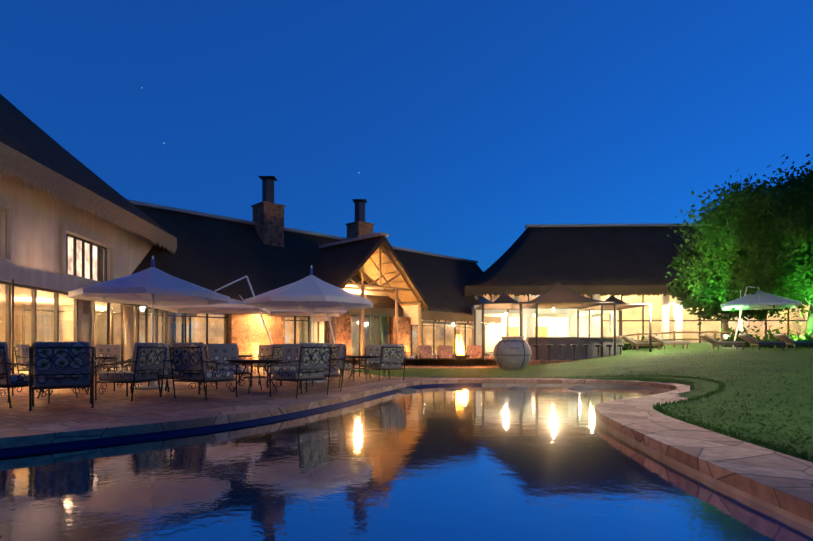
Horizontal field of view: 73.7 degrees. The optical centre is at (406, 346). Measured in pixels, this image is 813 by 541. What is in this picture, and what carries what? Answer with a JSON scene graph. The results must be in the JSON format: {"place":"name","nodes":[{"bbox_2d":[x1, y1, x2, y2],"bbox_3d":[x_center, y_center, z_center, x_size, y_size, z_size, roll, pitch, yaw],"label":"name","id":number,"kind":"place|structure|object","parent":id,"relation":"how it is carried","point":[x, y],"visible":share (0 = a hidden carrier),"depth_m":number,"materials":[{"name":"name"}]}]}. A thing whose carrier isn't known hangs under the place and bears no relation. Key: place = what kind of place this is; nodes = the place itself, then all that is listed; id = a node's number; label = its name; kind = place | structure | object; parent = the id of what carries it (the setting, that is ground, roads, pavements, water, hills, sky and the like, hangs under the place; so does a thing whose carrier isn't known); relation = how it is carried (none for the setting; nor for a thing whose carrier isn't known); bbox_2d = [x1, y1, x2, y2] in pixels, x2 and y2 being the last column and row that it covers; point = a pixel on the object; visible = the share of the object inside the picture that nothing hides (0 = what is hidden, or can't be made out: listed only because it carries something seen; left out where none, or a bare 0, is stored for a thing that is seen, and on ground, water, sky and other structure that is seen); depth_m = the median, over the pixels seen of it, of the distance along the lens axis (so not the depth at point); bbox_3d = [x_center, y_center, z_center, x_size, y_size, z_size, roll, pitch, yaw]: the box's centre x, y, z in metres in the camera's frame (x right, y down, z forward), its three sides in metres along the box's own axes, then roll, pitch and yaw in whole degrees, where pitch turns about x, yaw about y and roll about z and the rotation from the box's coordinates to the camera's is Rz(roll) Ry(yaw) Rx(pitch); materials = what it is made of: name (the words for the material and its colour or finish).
{"place":"outdoors","nodes":[
{"label":"outdoors","id":0,"kind":"place"},
{"bbox_2d":[0,365,499,427],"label":"patio paving","id":1,"kind":"structure","parent":0,"point":[65,405],"depth_m":9.98,"materials":[{"name":"stone"}]},
{"bbox_2d":[4,365,16,395],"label":"chair","id":2,"kind":"object","parent":1,"relation":"on","point":[13,366],"visible":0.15,"depth_m":10.60,"materials":[{"name":"black metal"}]},
{"bbox_2d":[14,344,33,373],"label":"chair","id":3,"kind":"object","parent":1,"relation":"on","point":[22,355],"visible":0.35,"depth_m":14.33,"materials":[{"name":"fabric"}]},
{"bbox_2d":[0,342,50,407],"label":"chair","id":4,"kind":"object","parent":1,"relation":"on","point":[8,380],"visible":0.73,"depth_m":8.47,"materials":[{"name":"black metal"}]},
{"bbox_2d":[29,341,93,410],"bbox_3d":[-5.419,0.436,8.539,0.845,1.033,0.926,0,0,-32],"label":"chair","id":5,"kind":"object","parent":1,"relation":"on","point":[62,365],"visible":1,"depth_m":8.21,"materials":[{"name":"fabric"}]},
{"bbox_2d":[27,360,98,397],"bbox_3d":[-6.579,0.613,10.404,1.160,0.685,1.160,0,0,-15],"label":"table","id":6,"kind":"object","parent":1,"relation":"on","point":[95,361],"visible":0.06,"depth_m":10.31,"materials":[{"name":"black metal"}]},
{"bbox_2d":[0,290,148,373],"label":"interior walls","id":7,"kind":"structure","parent":1,"relation":"on","point":[63,329],"depth_m":22.00,"materials":[{"name":"beige paint"}]},
{"bbox_2d":[0,237,194,373],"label":"glass","id":8,"kind":"object","parent":7,"relation":"on","point":[66,319],"visible":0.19,"depth_m":17.85,"materials":[{"name":"clear glass"}]},
{"bbox_2d":[0,233,196,375],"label":"frames","id":9,"kind":"structure","parent":7,"relation":"on","point":[34,289],"depth_m":18.11,"materials":[{"name":"brown"}]},
{"bbox_2d":[78,299,173,367],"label":"curtains","id":10,"kind":"object","parent":7,"relation":"attached to","point":[85,330],"depth_m":21.15,"materials":[{"name":"beige fabric"}]},
{"bbox_2d":[90,344,104,373],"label":"chair","id":11,"kind":"object","parent":1,"relation":"on","point":[99,368],"visible":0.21,"depth_m":13.73,"materials":[{"name":"fabric"}]},
{"bbox_2d":[89,356,117,376],"bbox_3d":[-8.730,0.617,15.174,1.160,0.685,1.160,0,0,-45],"label":"table","id":12,"kind":"object","parent":1,"relation":"on","point":[108,357],"visible":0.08,"depth_m":15.17,"materials":[{"name":"black metal"}]},
{"bbox_2d":[95,344,123,371],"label":"chair","id":13,"kind":"object","parent":1,"relation":"on","point":[108,349],"visible":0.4,"depth_m":16.73,"materials":[{"name":"beige fabric"}]},
{"bbox_2d":[94,342,166,400],"bbox_3d":[-5.060,0.436,9.951,0.926,1.033,0.845,0,0,11],"label":"chair","id":14,"kind":"object","parent":1,"relation":"on","point":[147,361],"visible":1,"depth_m":9.67,"materials":[{"name":"fabric"}]},
{"bbox_2d":[114,343,171,392],"bbox_3d":[-5.718,0.436,11.704,0.845,1.033,0.926,0,0,39],"label":"chair","id":15,"kind":"object","parent":1,"relation":"on","point":[129,369],"visible":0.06,"depth_m":11.64,"materials":[{"name":"black metal"}]},
{"bbox_2d":[68,256,229,389],"bbox_3d":[-5.815,-0.566,12.431,3.116,3.040,3.116,0,0,2],"label":"umbrella","id":16,"kind":"object","parent":1,"relation":"on","point":[152,285],"visible":0.92,"depth_m":12.05,"materials":[{"name":"fabric"}]},
{"bbox_2d":[157,343,206,394],"bbox_3d":[-4.636,0.436,11.185,0.926,1.033,0.845,0,0,-13],"label":"chair","id":17,"kind":"object","parent":1,"relation":"on","point":[167,373],"visible":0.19,"depth_m":10.84,"materials":[{"name":"black metal"}]},
{"bbox_2d":[169,342,238,400],"bbox_3d":[-3.752,0.436,10.085,0.845,1.033,0.926,0,0,28],"label":"chair","id":18,"kind":"object","parent":1,"relation":"on","point":[189,361],"visible":1,"depth_m":9.76,"materials":[{"name":"fabric"}]},
{"bbox_2d":[148,275,272,371],"bbox_3d":[-6.421,-0.851,19.596,4.472,3.639,3.535,0,0,-8],"label":"cantilever umbrella","id":19,"kind":"object","parent":1,"relation":"on","point":[232,306],"visible":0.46,"depth_m":20.64,"materials":[{"name":"fabric"}]},
{"bbox_2d":[204,343,252,388],"bbox_3d":[-4.177,0.436,12.705,0.845,1.033,0.926,0,0,-38],"label":"chair","id":20,"kind":"object","parent":1,"relation":"on","point":[223,353],"visible":0.85,"depth_m":12.82,"materials":[{"name":"fabric"}]},
{"bbox_2d":[239,355,254,375],"bbox_3d":[-5.641,0.617,17.978,1.160,0.685,1.160,0,0,43],"label":"table","id":21,"kind":"object","parent":1,"relation":"on","point":[244,356],"visible":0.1,"depth_m":17.67,"materials":[{"name":"black metal"}]},
{"bbox_2d":[226,359,282,393],"bbox_3d":[-3.195,0.613,11.448,1.160,0.685,1.160,0,0,-44],"label":"table","id":22,"kind":"object","parent":1,"relation":"on","point":[251,361],"visible":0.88,"depth_m":11.36,"materials":[{"name":"black metal"}]},
{"bbox_2d":[247,345,270,372],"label":"chair","id":23,"kind":"object","parent":1,"relation":"on","point":[264,350],"visible":0.29,"depth_m":19.51,"materials":[{"name":"fabric"}]},
{"bbox_2d":[251,344,282,372],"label":"chair","id":24,"kind":"object","parent":1,"relation":"on","point":[276,351],"visible":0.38,"depth_m":17.15,"materials":[{"name":"grey fabric"}]},
{"bbox_2d":[266,344,312,388],"bbox_3d":[-2.744,0.436,12.867,0.845,1.033,0.926,0,0,12],"label":"chair","id":25,"kind":"object","parent":1,"relation":"on","point":[290,352],"visible":0.42,"depth_m":13.16,"materials":[{"name":"grey fabric"}]},
{"bbox_2d":[268,343,331,397],"bbox_3d":[-2.048,0.436,10.443,0.926,1.033,0.845,0,0,36],"label":"chair","id":26,"kind":"object","parent":1,"relation":"on","point":[312,360],"visible":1,"depth_m":10.19,"materials":[{"name":"fabric"}]},
{"bbox_2d":[266,308,346,343],"bbox_3d":[-4.157,-0.902,23.490,3.650,3.732,3.216,0,0,-13],"label":"patio umbrella","id":27,"kind":"object","parent":1,"relation":"on","point":[286,312],"visible":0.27,"depth_m":24.60,"materials":[{"name":"fabric"}]},
{"bbox_2d":[245,266,372,382],"bbox_3d":[-2.590,-0.631,14.781,3.246,3.170,3.246,0,0,2],"label":"umbrella","id":28,"kind":"object","parent":1,"relation":"on","point":[311,292],"visible":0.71,"depth_m":14.23,"materials":[{"name":"fabric"}]},
{"bbox_2d":[305,343,346,391],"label":"chair","id":29,"kind":"object","parent":1,"relation":"on","point":[340,358],"visible":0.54,"depth_m":11.61,"materials":[{"name":"grey fabric"}]},
{"bbox_2d":[327,344,354,380],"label":"chair","id":30,"kind":"object","parent":1,"relation":"on","point":[348,366],"visible":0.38,"depth_m":14.63,"materials":[{"name":"grey fabric"}]},
{"bbox_2d":[346,356,377,378],"bbox_3d":[-1.390,0.613,16.344,1.160,0.685,1.160,0,0,-4],"label":"table","id":31,"kind":"object","parent":1,"relation":"on","point":[354,357],"visible":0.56,"depth_m":16.02,"materials":[{"name":"black metal"}]},
{"bbox_2d":[359,344,388,376],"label":"chair","id":32,"kind":"object","parent":1,"relation":"on","point":[372,349],"visible":0.46,"depth_m":17.96,"materials":[{"name":"fabric"}]},
{"bbox_2d":[365,344,405,381],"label":"chair","id":33,"kind":"object","parent":1,"relation":"on","point":[391,356],"visible":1,"depth_m":15.08,"materials":[{"name":"grey fabric"}]},
{"bbox_2d":[403,351,416,365],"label":"chair","id":34,"kind":"object","parent":1,"relation":"on","point":[408,357],"visible":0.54,"depth_m":26.89,"materials":[{"name":"fabric"}]},
{"bbox_2d":[416,345,435,365],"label":"chair","id":35,"kind":"object","parent":1,"relation":"on","point":[424,352],"visible":0.96,"depth_m":28.45,"materials":[{"name":"beige fabric"}]},
{"bbox_2d":[437,345,453,364],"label":"chair","id":36,"kind":"object","parent":1,"relation":"on","point":[445,352],"visible":0.98,"depth_m":28.66,"materials":[{"name":"beige fabric"}]},
{"bbox_2d":[454,354,469,366],"bbox_3d":[2.663,0.639,25.921,0.770,0.636,0.770,0,0,2],"label":"fire pit","id":37,"kind":"object","parent":1,"relation":"on","point":[462,357],"visible":0.92,"depth_m":25.67,"materials":[{"name":"grey metal"}]},
{"bbox_2d":[456,335,464,354],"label":"fire flames","id":38,"kind":"object","parent":37,"relation":"on","point":[460,349],"visible":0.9,"depth_m":25.71,"materials":[{"name":"yellow"}]},
{"bbox_2d":[466,345,481,364],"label":"chair","id":39,"kind":"object","parent":1,"relation":"on","point":[474,351],"visible":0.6,"depth_m":28.50,"materials":[{"name":"beige fabric"}]},
{"bbox_2d":[485,352,494,365],"bbox_3d":[4.582,0.436,27.387,0.845,1.033,0.926,0,0,42],"label":"armchair","id":40,"kind":"object","parent":1,"relation":"on","point":[490,357],"visible":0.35,"depth_m":27.24,"materials":[{"name":"red fabric"}]},
{"bbox_2d":[22,304,488,356],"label":"frames","id":41,"kind":"structure","parent":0,"point":[294,320],"depth_m":26.95,"materials":[{"name":"brown wood"}]},
{"bbox_2d":[25,304,486,355],"bbox_3d":[-3.296,-0.546,32.483,0.020,2.400,32.500,0,0,46],"label":"glass","id":42,"kind":"object","parent":41,"relation":"in","point":[223,334],"depth_m":26.11,"materials":[{"name":"clear glass"}]},
{"bbox_2d":[302,285,387,355],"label":"porch back wall","id":43,"kind":"structure","parent":0,"point":[357,320],"depth_m":33.12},
{"bbox_2d":[313,244,422,358],"bbox_3d":[-2.801,-2.662,32.476,4.300,6.633,7.106,0,0,46],"label":"porch","id":44,"kind":"object","parent":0,"point":[362,286],"depth_m":31.98,"materials":[{"name":"brown wood"}]},
{"bbox_2d":[310,312,411,355],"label":"window frames","id":45,"kind":"structure","parent":44,"relation":"attached to","point":[359,313],"depth_m":31.21,"materials":[{"name":"brown wood"}]},
{"bbox_2d":[310,305,417,324],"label":"porch side panels","id":46,"kind":"object","parent":44,"relation":"attached to","point":[411,311],"visible":0.18,"depth_m":33.66,"materials":[{"name":"beige paint"}]},
{"bbox_2d":[0,383,812,528],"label":"pool wall tiles","id":47,"kind":"object","parent":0,"point":[792,516],"depth_m":6.46,"materials":[{"name":"blue tile"}]},
{"bbox_2d":[0,378,812,521],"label":"pool coping","id":48,"kind":"object","parent":47,"relation":"on","point":[781,480],"visible":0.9,"depth_m":6.26,"materials":[{"name":"beige stone"}]},
{"bbox_2d":[0,385,812,540],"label":"pool water","id":49,"kind":"structure","parent":47,"relation":"in","point":[498,463],"depth_m":4.45,"materials":[{"name":"blue liquid"}]},
{"bbox_2d":[0,0,812,271],"label":"sky","id":50,"kind":"structure","parent":0,"point":[461,126],"materials":[{"name":"blue"}]},
{"bbox_2d":[239,355,580,365],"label":"terrace paving","id":51,"kind":"structure","parent":0,"point":[485,361],"depth_m":28.90,"materials":[{"name":"stone"}]},
{"bbox_2d":[226,314,284,358],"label":"wall","id":52,"kind":"structure","parent":51,"relation":"on","point":[247,334],"depth_m":27.51,"materials":[{"name":"paint"}]},
{"bbox_2d":[132,204,500,323],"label":"roof","id":53,"kind":"structure","parent":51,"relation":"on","point":[212,254],"depth_m":30.79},
{"bbox_2d":[251,201,284,246],"bbox_3d":[-8.349,-6.541,32.733,1.470,3.990,1.470,0,0,46],"label":"chimney stone","id":54,"kind":"object","parent":53,"relation":"on","point":[268,218],"visible":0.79,"depth_m":32.22,"materials":[{"name":"stone"}]},
{"bbox_2d":[258,176,277,202],"bbox_3d":[-8.348,-9.391,32.733,0.960,1.890,0.960,0,0,2],"label":"chimney flue","id":55,"kind":"object","parent":54,"relation":"on","point":[267,188],"visible":0.92,"depth_m":32.55,"materials":[{"name":"black metal"}]},
{"bbox_2d":[127,199,477,262],"bbox_3d":[-6.003,-7.426,35.988,0.700,0.160,33.500,0,0,46],"label":"ridge cap","id":56,"kind":"object","parent":53,"relation":"on","point":[139,203],"visible":0.43,"depth_m":32.26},
{"bbox_2d":[346,221,373,238],"bbox_3d":[-3.254,-6.566,37.822,1.420,4.040,1.420,0,0,46],"label":"chimney stone","id":57,"kind":"object","parent":53,"relation":"on","point":[357,229],"visible":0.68,"depth_m":37.29,"materials":[{"name":"stone"}]},
{"bbox_2d":[352,199,366,221],"bbox_3d":[-3.254,-9.416,37.822,0.960,1.840,0.960,0,0,2],"label":"chimney flue","id":58,"kind":"object","parent":57,"relation":"on","point":[359,209],"visible":0.92,"depth_m":37.65,"materials":[{"name":"black metal"}]},
{"bbox_2d":[203,313,470,343],"bbox_3d":[-6.142,-0.896,36.131,33.500,3.300,3.300,0,0,-44],"label":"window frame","id":59,"kind":"structure","parent":51,"relation":"on","point":[300,335],"depth_m":33.44,"materials":[{"name":"paint"}]},
{"bbox_2d":[0,170,154,282],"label":"wall","id":60,"kind":"structure","parent":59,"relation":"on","point":[36,225],"depth_m":18.09,"materials":[{"name":"paint"}]},
{"bbox_2d":[0,94,176,253],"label":"roof","id":61,"kind":"structure","parent":60,"relation":"on","point":[31,153],"depth_m":19.52,"materials":[{"name":"plant"}]},
{"bbox_2d":[79,240,102,281],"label":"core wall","id":62,"kind":"structure","parent":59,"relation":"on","point":[101,257],"depth_m":22.43,"materials":[{"name":"paint"}]},
{"bbox_2d":[68,237,96,280],"bbox_3d":[-12.322,-3.296,17.919,0.020,1.500,8.500,0,0,-3],"label":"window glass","id":63,"kind":"object","parent":62,"relation":"attached to","point":[80,264],"depth_m":20.80,"materials":[{"name":"glass"}]},
{"bbox_2d":[73,311,471,355],"bbox_3d":[-5.038,-0.546,34.276,34.500,2.400,0.050,0,0,-44],"label":"interior","id":64,"kind":"object","parent":59,"relation":"attached to","point":[288,332],"depth_m":29.16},
{"bbox_2d":[324,314,410,358],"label":"stone pillars","id":65,"kind":"structure","parent":51,"relation":"on","point":[343,328],"depth_m":32.76,"materials":[{"name":"brown stone"}]},
{"bbox_2d":[315,235,427,309],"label":"porch roof","id":66,"kind":"structure","parent":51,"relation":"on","point":[339,266],"depth_m":32.08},
{"bbox_2d":[318,232,388,248],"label":"roof ridge","id":67,"kind":"structure","parent":66,"relation":"on","point":[364,237],"depth_m":32.32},
{"bbox_2d":[471,305,616,355],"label":"wall","id":68,"kind":"structure","parent":51,"relation":"on","point":[530,314],"depth_m":37.24,"materials":[{"name":"paint"}]},
{"bbox_2d":[474,301,651,359],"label":"bar canopy posts","id":69,"kind":"object","parent":51,"relation":"on","point":[614,303],"visible":0.73,"depth_m":27.28,"materials":[{"name":"brown wood"}]},
{"bbox_2d":[477,282,642,309],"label":"bar canopies","id":70,"kind":"object","parent":69,"relation":"on","point":[557,292],"visible":0.75,"depth_m":28.89,"materials":[{"name":"beige fabric"}]},
{"bbox_2d":[421,319,487,323],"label":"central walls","id":71,"kind":"structure","parent":0,"point":[452,322],"depth_m":38.81,"materials":[{"name":"beige paint"}]},
{"bbox_2d":[396,385,595,390],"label":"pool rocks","id":72,"kind":"object","parent":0,"point":[580,387],"visible":0.44,"depth_m":14.21,"materials":[{"name":"grey stone"}]},
{"bbox_2d":[348,343,812,461],"bbox_3d":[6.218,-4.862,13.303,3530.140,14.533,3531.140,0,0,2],"label":"ground","id":73,"kind":"structure","parent":0,"point":[678,357],"depth_m":14.91,"materials":[{"name":"green plant"}]},
{"bbox_2d":[0,261,199,314],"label":"slab","id":74,"kind":"structure","parent":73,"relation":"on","point":[20,274],"depth_m":15.46,"materials":[{"name":"paint"}]},
{"bbox_2d":[494,336,531,369],"bbox_3d":[4.468,0.266,22.863,1.580,1.410,1.580,0,0,2],"label":"pot","id":75,"kind":"object","parent":73,"relation":"on","point":[509,358],"visible":0.92,"depth_m":22.30,"materials":[{"name":"ceramic"}]},
{"bbox_2d":[493,340,524,366],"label":"pot bands","id":76,"kind":"object","parent":75,"relation":"attached to","point":[513,348],"visible":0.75,"depth_m":22.29,"materials":[{"name":"grey ceramic"}]},
{"bbox_2d":[525,339,621,359],"bbox_3d":[8.684,0.214,28.058,4.800,1.280,1.150,0,0,2],"label":"bar counter","id":77,"kind":"object","parent":73,"relation":"on","point":[568,351],"visible":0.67,"depth_m":27.60,"materials":[{"name":"brown"}]},
{"bbox_2d":[525,337,622,338],"bbox_3d":[8.682,-0.462,27.998,4.800,0.068,1.270,0,0,2],"label":"bar counter","id":78,"kind":"object","parent":77,"relation":"on","point":[573,338],"visible":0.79,"depth_m":27.53,"materials":[{"name":"brown wood"}]},
{"bbox_2d":[533,344,623,359],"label":"bar stools","id":79,"kind":"object","parent":73,"relation":"on","point":[576,345],"visible":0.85,"depth_m":27.01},
{"bbox_2d":[471,294,809,354],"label":"walls","id":80,"kind":"structure","parent":73,"relation":"on","point":[555,326],"depth_m":41.48,"materials":[{"name":"white paint"}]},
{"bbox_2d":[506,327,546,336],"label":"windows","id":81,"kind":"structure","parent":80,"relation":"attached to","point":[542,331],"depth_m":41.50,"materials":[{"name":"yellow glass"}]},
{"bbox_2d":[483,294,586,301],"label":"clerestory glow","id":82,"kind":"object","parent":80,"relation":"attached to","point":[522,297],"depth_m":42.92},
{"bbox_2d":[463,226,714,296],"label":"roof","id":83,"kind":"structure","parent":80,"relation":"on","point":[612,261],"depth_m":43.10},
{"bbox_2d":[525,223,701,228],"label":"ridge cap","id":84,"kind":"object","parent":83,"relation":"on","point":[585,225],"visible":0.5,"depth_m":46.14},
{"bbox_2d":[478,294,806,342],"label":"frames","id":85,"kind":"structure","parent":80,"relation":"attached to","point":[765,320],"depth_m":41.33,"materials":[{"name":"brown"}]},
{"bbox_2d":[480,294,807,343],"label":"glass","id":86,"kind":"object","parent":80,"relation":"on","point":[693,324],"visible":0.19,"depth_m":41.38,"materials":[{"name":"clear glass"}]},
{"bbox_2d":[623,338,719,342],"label":"hall furniture","id":87,"kind":"object","parent":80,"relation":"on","point":[684,340],"depth_m":42.67,"materials":[{"name":"beige"}]},
{"bbox_2d":[588,294,805,342],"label":"interior walls","id":88,"kind":"structure","parent":80,"relation":"on","point":[635,299],"depth_m":47.16,"materials":[{"name":"beige paint"}]},
{"bbox_2d":[621,335,660,349],"bbox_3d":[12.722,-0.219,29.506,1.945,0.809,0.650,0,0,2],"label":"lounger","id":89,"kind":"object","parent":73,"relation":"on","point":[633,343],"visible":0.88,"depth_m":29.21,"materials":[{"name":"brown wood"}]},
{"bbox_2d":[622,334,662,349],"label":"hedge bushes","id":90,"kind":"object","parent":73,"relation":"on","point":[627,346],"visible":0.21,"depth_m":30.87,"materials":[{"name":"green plant"}]},
{"bbox_2d":[648,334,689,348],"bbox_3d":[14.007,-0.274,28.987,1.945,0.809,0.650,0,0,6],"label":"lounger","id":91,"kind":"object","parent":73,"relation":"on","point":[661,341],"visible":0.83,"depth_m":28.72,"materials":[{"name":"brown wood"}]},
{"bbox_2d":[603,330,747,347],"bbox_3d":[15.300,-0.256,30.919,8.703,1.416,0.508,0,0,-6],"label":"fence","id":92,"kind":"object","parent":73,"relation":"on","point":[674,332],"visible":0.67,"depth_m":31.10,"materials":[{"name":"brown wood"}]},
{"bbox_2d":[699,334,745,349],"bbox_3d":[15.959,-0.251,27.425,1.945,0.809,0.650,0,0,6],"label":"lounger","id":93,"kind":"object","parent":73,"relation":"on","point":[711,340],"visible":0.85,"depth_m":27.14,"materials":[{"name":"brown wood"}]},
{"bbox_2d":[664,238,787,340],"bbox_3d":[19.967,-3.327,33.872,7.184,7.362,7.670,0,0,2],"label":"tree","id":94,"kind":"object","parent":73,"relation":"on","point":[694,303],"depth_m":33.07,"materials":[{"name":"green plant"}]},
{"bbox_2d":[662,154,812,338],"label":"tree","id":95,"kind":"object","parent":73,"relation":"on","point":[762,217],"depth_m":28.84,"materials":[{"name":"green plant"}]},
{"bbox_2d":[721,286,801,348],"bbox_3d":[18.606,-1.561,28.621,3.416,3.325,3.416,0,0,32],"label":"patio umbrella","id":96,"kind":"object","parent":73,"relation":"on","point":[760,300],"visible":0.85,"depth_m":28.05,"materials":[{"name":"fabric"}]},
{"bbox_2d":[738,334,785,349],"bbox_3d":[17.644,-0.245,26.950,1.945,0.809,0.650,0,0,2],"label":"lounger","id":97,"kind":"object","parent":73,"relation":"on","point":[749,339],"visible":0.85,"depth_m":26.66,"materials":[{"name":"brown wood"}]},
{"bbox_2d":[717,316,812,347],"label":"shrubs","id":98,"kind":"object","parent":73,"relation":"on","point":[765,338],"visible":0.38,"depth_m":30.33,"materials":[{"name":"green plant"}]},
{"bbox_2d":[773,334,812,349],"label":"lounger","id":99,"kind":"object","parent":73,"relation":"on","point":[786,339],"visible":0.88,"depth_m":26.89,"materials":[{"name":"brown wood"}]}
]}

